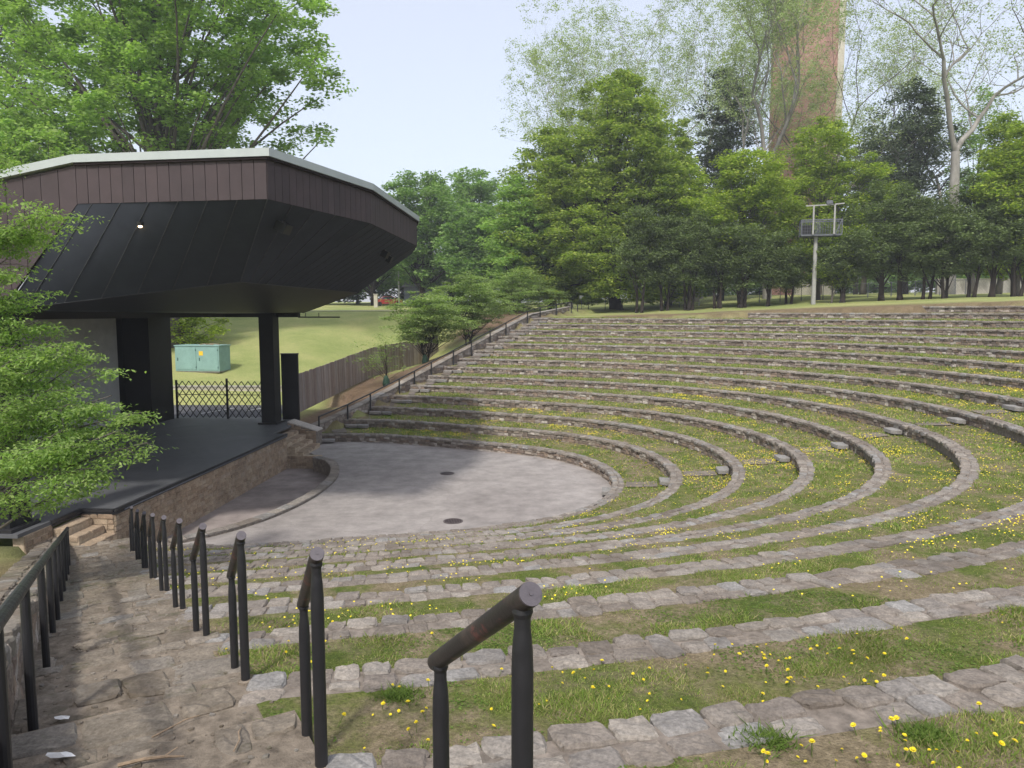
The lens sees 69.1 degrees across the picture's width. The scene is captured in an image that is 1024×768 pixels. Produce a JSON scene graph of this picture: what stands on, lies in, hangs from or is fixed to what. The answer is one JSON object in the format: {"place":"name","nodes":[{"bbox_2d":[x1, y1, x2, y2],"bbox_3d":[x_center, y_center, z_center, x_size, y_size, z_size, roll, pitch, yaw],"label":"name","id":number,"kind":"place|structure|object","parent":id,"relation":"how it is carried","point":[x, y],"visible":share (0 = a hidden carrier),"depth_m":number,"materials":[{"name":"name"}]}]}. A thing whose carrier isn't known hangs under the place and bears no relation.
{"place":"outdoors","nodes":[
{"label":"outdoors","id":0,"kind":"place"},
{"bbox_2d":[174,405,281,416],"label":"road","id":1,"kind":"structure","parent":0,"point":[216,413],"depth_m":43.68,"materials":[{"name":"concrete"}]},
{"bbox_2d":[161,468,327,541],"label":"pit floor","id":2,"kind":"structure","parent":0,"point":[286,486],"depth_m":29.29,"materials":[{"name":"concrete"}]},
{"bbox_2d":[168,456,339,542],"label":"pit wall","id":3,"kind":"structure","parent":2,"relation":"on","point":[329,467],"depth_m":25.88,"materials":[{"name":"stone"}]},
{"bbox_2d":[282,430,319,455],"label":"stone steps","id":4,"kind":"structure","parent":2,"relation":"on","point":[298,444],"depth_m":35.93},
{"bbox_2d":[183,442,611,544],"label":"paved floor","id":5,"kind":"structure","parent":0,"point":[376,488],"depth_m":27.84,"materials":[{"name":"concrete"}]},
{"bbox_2d":[156,427,667,550],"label":"grass terrace","id":6,"kind":"structure","parent":0,"point":[627,472],"depth_m":31.37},
{"bbox_2d":[169,361,1023,626],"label":"distant flowers","id":7,"kind":"object","parent":6,"relation":"on","point":[752,476],"visible":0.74,"depth_m":23.85,"materials":[{"name":"yellow plant"}]},
{"bbox_2d":[157,414,729,558],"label":"grass terrace","id":8,"kind":"structure","parent":0,"point":[677,497],"depth_m":29.38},
{"bbox_2d":[137,406,746,564],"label":"terrace wall","id":9,"kind":"structure","parent":8,"relation":"on","point":[721,456],"depth_m":26.42,"materials":[{"name":"stone"}]},
{"bbox_2d":[157,402,798,566],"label":"grass terrace","id":10,"kind":"structure","parent":0,"point":[733,505],"depth_m":24.37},
{"bbox_2d":[0,292,1023,577],"bbox_3d":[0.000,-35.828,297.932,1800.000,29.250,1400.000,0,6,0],"label":"ground","id":11,"kind":"structure","parent":0,"point":[314,342],"depth_m":61.78,"materials":[{"name":"plant"}]},
{"bbox_2d":[0,537,57,731],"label":"aisle parapet","id":12,"kind":"structure","parent":11,"relation":"on","point":[13,576],"depth_m":7.10,"materials":[{"name":"stone"}]},
{"bbox_2d":[0,0,105,159],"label":"oak tree","id":13,"kind":"object","parent":11,"relation":"on","point":[9,63],"visible":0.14,"depth_m":71.58,"materials":[{"name":"green plant"}]},
{"bbox_2d":[0,104,108,166],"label":"maple tree","id":14,"kind":"object","parent":11,"relation":"on","point":[17,127],"visible":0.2,"depth_m":48.54,"materials":[{"name":"green plant"}]},
{"bbox_2d":[53,517,116,545],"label":"stone steps","id":15,"kind":"structure","parent":11,"relation":"on","point":[84,531],"depth_m":20.78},
{"bbox_2d":[0,142,174,529],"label":"foreground tree","id":16,"kind":"object","parent":11,"relation":"on","point":[45,452],"visible":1,"depth_m":12.79,"materials":[{"name":"green plant"}]},
{"bbox_2d":[0,416,321,554],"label":"stage","id":17,"kind":"object","parent":11,"relation":"on","point":[207,465],"visible":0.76,"depth_m":27.93,"materials":[{"name":"concrete"}]},
{"bbox_2d":[0,315,40,533],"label":"column","id":18,"kind":"structure","parent":17,"relation":"on","point":[17,525],"depth_m":19.37,"materials":[{"name":"black paint"}]},
{"bbox_2d":[19,318,122,443],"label":"back wall","id":19,"kind":"structure","parent":17,"relation":"on","point":[102,334],"depth_m":34.95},
{"bbox_2d":[116,318,173,423],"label":"wing wall","id":20,"kind":"structure","parent":17,"relation":"on","point":[143,345],"depth_m":37.72,"materials":[{"name":"paint"}]},
{"bbox_2d":[175,378,261,418],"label":"folding gate","id":21,"kind":"structure","parent":17,"relation":"on","point":[177,385],"depth_m":39.60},
{"bbox_2d":[258,313,285,424],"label":"column","id":22,"kind":"structure","parent":17,"relation":"on","point":[269,352],"depth_m":37.49,"materials":[{"name":"black paint"}]},
{"bbox_2d":[0,147,419,319],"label":"stage canopy","id":23,"kind":"object","parent":22,"relation":"on","point":[206,239],"visible":0.99,"depth_m":19.97,"materials":[{"name":"metal"}]},
{"bbox_2d":[280,353,299,419],"bbox_3d":[-11.733,0.218,39.367,0.920,3.700,0.200,0,6,-4],"label":"side panel","id":24,"kind":"object","parent":17,"relation":"on","point":[290,385],"visible":0.82,"depth_m":39.29,"materials":[{"name":"black paint"}]},
{"bbox_2d":[11,538,314,767],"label":"aisle steps","id":25,"kind":"structure","parent":11,"relation":"on","point":[131,671],"depth_m":5.77,"materials":[{"name":"stone"}]},
{"bbox_2d":[0,527,70,767],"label":"handrail","id":26,"kind":"object","parent":25,"relation":"on","point":[54,560],"visible":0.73,"depth_m":5.20,"materials":[{"name":"metal"}]},
{"bbox_2d":[147,513,156,579],"bbox_3d":[-6.279,3.088,12.984,0.114,1.897,0.885,-3,6,-31],"label":"post handrail","id":27,"kind":"object","parent":25,"relation":"on","point":[151,536],"visible":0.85,"depth_m":12.66,"materials":[{"name":"metal"}]},
{"bbox_2d":[157,515,169,592],"bbox_3d":[-5.249,2.808,11.188,0.114,1.897,0.885,-3,6,-31],"label":"post handrail","id":28,"kind":"object","parent":25,"relation":"on","point":[163,562],"visible":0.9,"depth_m":10.86,"materials":[{"name":"metal"}]},
{"bbox_2d":[170,518,187,611],"bbox_3d":[-4.224,2.528,9.400,0.114,1.897,0.885,-3,6,-31],"label":"post handrail","id":29,"kind":"object","parent":25,"relation":"on","point":[177,538],"visible":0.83,"depth_m":9.07,"materials":[{"name":"metal"}]},
{"bbox_2d":[189,523,210,635],"bbox_3d":[-3.195,2.251,7.614,0.114,1.897,0.885,-3,6,-31],"label":"post handrail","id":30,"kind":"object","parent":25,"relation":"on","point":[199,544],"visible":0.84,"depth_m":7.28,"materials":[{"name":"metal"}]},
{"bbox_2d":[226,531,251,685],"bbox_3d":[-2.147,1.974,5.839,0.114,1.897,0.885,-3,6,-27],"label":"post handrail","id":31,"kind":"object","parent":25,"relation":"on","point":[237,563],"visible":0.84,"depth_m":5.49,"materials":[{"name":"metal"}]},
{"bbox_2d":[297,547,327,767],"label":"post handrail","id":32,"kind":"object","parent":25,"relation":"on","point":[311,589],"visible":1,"depth_m":3.71,"materials":[{"name":"metal"}]},
{"bbox_2d":[427,582,541,767],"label":"post handrail","id":33,"kind":"object","parent":25,"relation":"on","point":[519,604],"visible":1,"depth_m":2.14,"materials":[{"name":"metal"}]},
{"bbox_2d":[0,0,358,347],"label":"oak tree","id":34,"kind":"object","parent":11,"relation":"on","point":[153,84],"visible":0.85,"depth_m":54.55,"materials":[{"name":"green plant"}]},
{"bbox_2d":[170,317,231,343],"bbox_3d":[-25.542,-4.561,60.382,6.098,3.492,6.775,0,6,0],"label":"bush","id":35,"kind":"object","parent":11,"relation":"on","point":[194,322],"visible":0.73,"depth_m":58.90,"materials":[{"name":"green plant"}]},
{"bbox_2d":[174,344,230,371],"bbox_3d":[-21.900,-1.835,52.667,3.400,1.895,1.605,1,6,8],"label":"electrical cabinet","id":36,"kind":"object","parent":11,"relation":"on","point":[201,358],"visible":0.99,"depth_m":51.95,"materials":[{"name":"metal"}]},
{"bbox_2d":[299,336,437,411],"bbox_3d":[-9.931,-1.313,52.957,1.702,3.540,24.436,1,6,13],"label":"wooden fence","id":37,"kind":"object","parent":11,"relation":"on","point":[319,384],"visible":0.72,"depth_m":49.37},
{"bbox_2d":[118,433,624,548],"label":"terrace wall","id":38,"kind":"structure","parent":11,"relation":"on","point":[611,476],"depth_m":32.46,"materials":[{"name":"stone"}]},
{"bbox_2d":[126,418,683,556],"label":"terrace wall","id":39,"kind":"structure","parent":11,"relation":"on","point":[668,468],"depth_m":30.07,"materials":[{"name":"stone"}]},
{"bbox_2d":[381,168,475,306],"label":"broadleaf tree","id":40,"kind":"object","parent":11,"relation":"on","point":[427,273],"visible":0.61,"depth_m":104.06,"materials":[{"name":"green plant"}]},
{"bbox_2d":[379,290,481,360],"bbox_3d":[-5.847,-4.081,54.630,7.710,5.600,6.843,0,6,0],"label":"dogwood tree","id":41,"kind":"object","parent":11,"relation":"on","point":[436,322],"visible":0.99,"depth_m":53.63,"materials":[{"name":"green plant"}]},
{"bbox_2d":[312,307,569,431],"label":"railing wall","id":42,"kind":"structure","parent":11,"relation":"on","point":[421,376],"depth_m":48.09,"materials":[{"name":"stone"}]},
{"bbox_2d":[318,302,571,426],"bbox_3d":[-2.356,-2.380,53.562,0.086,7.488,33.705,3,6,27],"label":"handrail","id":43,"kind":"object","parent":11,"relation":"on","point":[505,323],"visible":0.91,"depth_m":48.30,"materials":[{"name":"metal"}]},
{"bbox_2d":[431,202,497,295],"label":"broadleaf tree","id":44,"kind":"object","parent":11,"relation":"on","point":[470,259],"visible":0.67,"depth_m":96.22,"materials":[{"name":"green plant"}]},
{"bbox_2d":[431,166,506,301],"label":"broadleaf tree","id":45,"kind":"object","parent":11,"relation":"on","point":[485,193],"visible":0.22,"depth_m":117.42,"materials":[{"name":"green plant"}]},
{"bbox_2d":[425,270,519,345],"bbox_3d":[-3.359,-6.171,62.128,8.184,6.533,8.503,0,6,0],"label":"dogwood tree","id":46,"kind":"object","parent":11,"relation":"on","point":[462,299],"visible":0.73,"depth_m":60.94,"materials":[{"name":"green plant"}]},
{"bbox_2d":[139,395,814,573],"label":"terrace wall","id":47,"kind":"structure","parent":11,"relation":"on","point":[801,461],"depth_m":21.92,"materials":[{"name":"stone"}]},
{"bbox_2d":[475,174,557,305],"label":"layered tree","id":48,"kind":"object","parent":11,"relation":"on","point":[499,258],"visible":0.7,"depth_m":78.97,"materials":[{"name":"green plant"}]},
{"bbox_2d":[471,268,571,314],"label":"dogwood tree","id":49,"kind":"object","parent":11,"relation":"on","point":[521,297],"visible":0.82,"depth_m":72.89,"materials":[{"name":"green plant"}]},
{"bbox_2d":[490,123,605,309],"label":"layered tree","id":50,"kind":"object","parent":11,"relation":"on","point":[536,158],"visible":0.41,"depth_m":79.39,"materials":[{"name":"green plant"}]},
{"bbox_2d":[162,375,980,598],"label":"terrace wall","id":51,"kind":"structure","parent":11,"relation":"on","point":[964,460],"depth_m":15.04,"materials":[{"name":"stone"}]},
{"bbox_2d":[490,0,706,307],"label":"sycamore tree","id":52,"kind":"object","parent":11,"relation":"on","point":[540,71],"visible":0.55,"depth_m":94.67,"materials":[{"name":"green plant"}]},
{"bbox_2d":[174,366,1023,621],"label":"terrace wall","id":53,"kind":"structure","parent":11,"relation":"on","point":[1014,432],"depth_m":11.50,"materials":[{"name":"stone"}]},
{"bbox_2d":[204,358,1023,652],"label":"terrace wall","id":54,"kind":"structure","parent":11,"relation":"on","point":[585,606],"depth_m":8.78,"materials":[{"name":"stone"}]},
{"bbox_2d":[528,68,712,310],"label":"layered tree","id":55,"kind":"object","parent":11,"relation":"on","point":[616,188],"visible":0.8,"depth_m":74.36,"materials":[{"name":"green plant"}]},
{"bbox_2d":[603,203,676,312],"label":"holly tree","id":56,"kind":"object","parent":11,"relation":"on","point":[633,250],"visible":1,"depth_m":66.46,"materials":[{"name":"green plant"}]},
{"bbox_2d":[544,0,789,302],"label":"sycamore tree","id":57,"kind":"object","parent":11,"relation":"on","point":[629,63],"visible":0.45,"depth_m":105.48,"materials":[{"name":"green plant"}]},
{"bbox_2d":[638,214,700,310],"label":"holly tree","id":58,"kind":"object","parent":11,"relation":"on","point":[664,279],"visible":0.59,"depth_m":67.16,"materials":[{"name":"green plant"}]},
{"bbox_2d":[326,343,1023,767],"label":"terrace wall","id":59,"kind":"structure","parent":11,"relation":"on","point":[662,739],"depth_m":4.21,"materials":[{"name":"stone"}]},
{"bbox_2d":[652,117,709,305],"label":"layered tree","id":60,"kind":"object","parent":11,"relation":"on","point":[683,144],"visible":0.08,"depth_m":84.01,"materials":[{"name":"green plant"}]},
{"bbox_2d":[653,208,721,310],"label":"holly tree","id":61,"kind":"object","parent":11,"relation":"on","point":[689,279],"visible":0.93,"depth_m":66.03,"materials":[{"name":"green plant"}]},
{"bbox_2d":[684,221,754,308],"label":"holly tree","id":62,"kind":"object","parent":11,"relation":"on","point":[714,284],"visible":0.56,"depth_m":66.61,"materials":[{"name":"green plant"}]},
{"bbox_2d":[610,0,850,298],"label":"sycamore tree","id":63,"kind":"object","parent":11,"relation":"on","point":[710,67],"visible":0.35,"depth_m":108.83,"materials":[{"name":"green plant"}]},
{"bbox_2d":[682,65,787,300],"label":"pine tree","id":64,"kind":"object","parent":11,"relation":"on","point":[730,134],"visible":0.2,"depth_m":94.19,"materials":[{"name":"green plant"}]},
{"bbox_2d":[675,147,817,303],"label":"maple tree","id":65,"kind":"object","parent":11,"relation":"on","point":[741,197],"visible":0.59,"depth_m":67.60,"materials":[{"name":"green plant"}]},
{"bbox_2d":[712,222,782,307],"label":"holly tree","id":66,"kind":"object","parent":11,"relation":"on","point":[745,265],"visible":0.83,"depth_m":65.44,"materials":[{"name":"green plant"}]},
{"bbox_2d":[700,0,845,298],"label":"sycamore tree","id":67,"kind":"object","parent":11,"relation":"on","point":[778,8],"visible":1,"depth_m":84.98,"materials":[{"name":"green plant"}]},
{"bbox_2d":[522,324,1023,336],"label":"terrace wall","id":68,"kind":"structure","parent":11,"relation":"on","point":[960,332],"depth_m":49.36,"materials":[{"name":"stone"}]},
{"bbox_2d":[742,229,805,306],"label":"holly tree","id":69,"kind":"object","parent":11,"relation":"on","point":[769,275],"visible":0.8,"depth_m":65.20,"materials":[{"name":"green plant"}]},
{"bbox_2d":[532,318,1023,327],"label":"terrace wall","id":70,"kind":"structure","parent":11,"relation":"on","point":[954,323],"depth_m":51.15,"materials":[{"name":"stone"}]},
{"bbox_2d":[539,278,1020,309],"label":"chain link fence","id":71,"kind":"object","parent":11,"relation":"on","point":[965,289],"visible":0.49,"depth_m":76.76,"materials":[{"name":"metal"}]},
{"bbox_2d":[773,249,812,303],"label":"holly tree","id":72,"kind":"object","parent":11,"relation":"on","point":[799,260],"visible":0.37,"depth_m":67.47,"materials":[{"name":"green plant"}]},
{"bbox_2d":[768,0,846,294],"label":"brick tower","id":73,"kind":"structure","parent":11,"relation":"on","point":[840,56],"depth_m":112.95,"materials":[{"name":"brick"}]},
{"bbox_2d":[799,200,844,304],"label":"lighting platform","id":74,"kind":"structure","parent":11,"relation":"on","point":[806,230],"depth_m":64.85,"materials":[{"name":"metal"}]},
{"bbox_2d":[753,115,904,299],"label":"maple tree","id":75,"kind":"object","parent":11,"relation":"on","point":[815,161],"visible":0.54,"depth_m":72.98,"materials":[{"name":"green plant"}]},
{"bbox_2d":[809,233,879,302],"bbox_3d":[28.966,-10.012,65.380,5.525,6.398,5.604,0,6,0],"label":"holly tree","id":76,"kind":"object","parent":11,"relation":"on","point":[836,257],"visible":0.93,"depth_m":64.56,"materials":[{"name":"green plant"}]},
{"bbox_2d":[717,0,975,294],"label":"sycamore tree","id":77,"kind":"object","parent":11,"relation":"on","point":[854,120],"visible":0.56,"depth_m":94.97,"materials":[{"name":"green plant"}]},
{"bbox_2d":[749,0,983,293],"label":"sycamore tree","id":78,"kind":"object","parent":11,"relation":"on","point":[937,79],"visible":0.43,"depth_m":104.17,"materials":[{"name":"green plant"}]},
{"bbox_2d":[843,175,925,300],"bbox_3d":[32.435,-12.414,64.462,6.648,11.048,7.463,4,7,33],"label":"holly tree","id":79,"kind":"object","parent":11,"relation":"on","point":[864,233],"visible":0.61,"depth_m":63.95,"materials":[{"name":"green plant"}]},
{"bbox_2d":[748,313,1023,319],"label":"terrace wall","id":80,"kind":"structure","parent":11,"relation":"on","point":[1001,316],"depth_m":48.85,"materials":[{"name":"stone"}]},
{"bbox_2d":[768,0,1023,293],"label":"sycamore tree","id":81,"kind":"object","parent":11,"relation":"on","point":[954,167],"visible":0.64,"depth_m":80.61,"materials":[{"name":"green plant"}]},
{"bbox_2d":[867,201,943,299],"bbox_3d":[33.584,-11.254,63.639,6.231,8.839,5.932,2,6,18],"label":"holly tree","id":82,"kind":"object","parent":11,"relation":"on","point":[901,269],"visible":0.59,"depth_m":62.83,"materials":[{"name":"green plant"}]},
{"bbox_2d":[851,75,983,293],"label":"ivy tree","id":83,"kind":"object","parent":11,"relation":"on","point":[916,168],"visible":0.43,"depth_m":84.04,"materials":[{"name":"green plant"}]},
{"bbox_2d":[891,193,980,298],"bbox_3d":[34.725,-11.304,62.289,6.606,9.081,7.011,0,6,0],"label":"holly tree","id":84,"kind":"object","parent":11,"relation":"on","point":[938,211],"visible":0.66,"depth_m":61.26,"materials":[{"name":"green plant"}]},
{"bbox_2d":[905,217,985,298],"bbox_3d":[35.472,-10.276,61.162,6.489,7.174,5.516,0,6,0],"label":"holly tree","id":85,"kind":"object","parent":11,"relation":"on","point":[949,270],"visible":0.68,"depth_m":60.55,"materials":[{"name":"green plant"}]},
{"bbox_2d":[922,306,1023,312],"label":"terrace wall","id":86,"kind":"structure","parent":11,"relation":"on","point":[977,309],"depth_m":46.91,"materials":[{"name":"stone"}]},
{"bbox_2d":[942,83,1012,293],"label":"ivy tree","id":87,"kind":"object","parent":11,"relation":"on","point":[974,141],"visible":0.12,"depth_m":87.47,"materials":[{"name":"green plant"}]},
{"bbox_2d":[935,172,1021,296],"bbox_3d":[37.685,-11.776,59.930,6.389,10.266,6.234,3,6,29],"label":"holly tree","id":88,"kind":"object","parent":11,"relation":"on","point":[975,269],"visible":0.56,"depth_m":59.59,"materials":[{"name":"green plant"}]},
{"bbox_2d":[959,194,1023,296],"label":"holly tree","id":89,"kind":"object","parent":11,"relation":"on","point":[991,214],"visible":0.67,"depth_m":58.27,"materials":[{"name":"green plant"}]},
{"bbox_2d":[966,124,1023,295],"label":"maple tree","id":90,"kind":"object","parent":11,"relation":"on","point":[1014,178],"visible":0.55,"depth_m":58.70,"materials":[{"name":"green plant"}]},
{"bbox_2d":[971,110,1023,293],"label":"maple tree","id":91,"kind":"object","parent":11,"relation":"on","point":[1003,126],"visible":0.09,"depth_m":70.16,"materials":[{"name":"green plant"}]},
{"bbox_2d":[983,205,1023,296],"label":"holly tree","id":92,"kind":"object","parent":11,"relation":"on","point":[1019,252],"visible":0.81,"depth_m":57.73,"materials":[{"name":"green plant"}]},
{"bbox_2d":[0,0,1023,302],"label":"sky","id":93,"kind":"structure","parent":0,"point":[428,75],"materials":[{"name":"blue"}]},
{"bbox_2d":[163,392,874,577],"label":"grass terrace","id":94,"kind":"structure","parent":0,"point":[754,515],"depth_m":20.97,"materials":[{"name":"plant"}]},
{"bbox_2d":[147,384,893,585],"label":"terrace wall","id":95,"kind":"structure","parent":94,"relation":"on","point":[878,461],"depth_m":18.28,"materials":[{"name":"stone"}]},
{"bbox_2d":[170,382,959,589],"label":"grass terrace","id":96,"kind":"structure","parent":0,"point":[894,502],"depth_m":18.27,"materials":[{"name":"plant"}]},
{"bbox_2d":[147,317,1023,767],"bbox_3d":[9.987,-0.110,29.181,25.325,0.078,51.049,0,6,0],"label":"grass terrace","id":97,"kind":"structure","parent":0,"point":[379,733],"depth_m":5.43,"materials":[{"name":"plant"}]},
{"bbox_2d":[359,681,432,706],"bbox_3d":[-0.809,2.209,5.303,0.624,0.072,0.374,0,6,0],"label":"weed clump","id":98,"kind":"object","parent":97,"relation":"on","point":[403,692],"visible":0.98,"depth_m":5.30,"materials":[{"name":"green plant"}]},
{"bbox_2d":[185,373,1023,607],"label":"grass terrace","id":99,"kind":"structure","parent":0,"point":[380,587],"depth_m":14.02,"materials":[{"name":"plant"}]},
{"bbox_2d":[187,364,1023,633],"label":"grass terrace","id":100,"kind":"structure","parent":0,"point":[482,601],"depth_m":10.27,"materials":[{"name":"plant"}]},
{"bbox_2d":[213,356,1023,676],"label":"grass terrace","id":101,"kind":"structure","parent":0,"point":[617,622],"depth_m":7.91,"materials":[{"name":"plant"}]},
{"bbox_2d":[218,588,1023,767],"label":"clover","id":102,"kind":"object","parent":101,"relation":"on","point":[735,657],"visible":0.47,"depth_m":6.22,"materials":[{"name":"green plant"}]},
{"bbox_2d":[238,350,1023,706],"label":"terrace wall","id":103,"kind":"structure","parent":101,"relation":"on","point":[370,676],"depth_m":6.29,"materials":[{"name":"stone"}]},
{"bbox_2d":[492,342,1023,767],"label":"grass terrace","id":104,"kind":"structure","parent":0,"point":[825,753],"depth_m":3.87,"materials":[{"name":"plant"}]},
{"bbox_2d":[498,336,1023,359],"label":"terrace wall","id":105,"kind":"structure","parent":104,"relation":"on","point":[996,353],"depth_m":45.90,"materials":[{"name":"stone"}]},
{"bbox_2d":[728,713,816,758],"bbox_3d":[1.386,1.891,3.972,0.513,0.071,0.434,0,6,0],"label":"weed clump","id":106,"kind":"object","parent":104,"relation":"on","point":[773,741],"visible":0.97,"depth_m":3.97,"materials":[{"name":"green plant"}]},
{"bbox_2d":[876,708,973,751],"bbox_3d":[2.233,1.887,4.018,0.525,0.071,0.402,3,7,32],"label":"weed clump","id":107,"kind":"object","parent":104,"relation":"on","point":[927,727],"visible":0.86,"depth_m":4.03,"materials":[{"name":"green plant"}]},
{"bbox_2d":[519,335,1023,349],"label":"grass terrace","id":108,"kind":"structure","parent":0,"point":[821,341],"depth_m":44.34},
{"bbox_2d":[510,330,1023,347],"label":"terrace wall","id":109,"kind":"structure","parent":108,"relation":"on","point":[1012,343],"depth_m":47.58,"materials":[{"name":"stone"}]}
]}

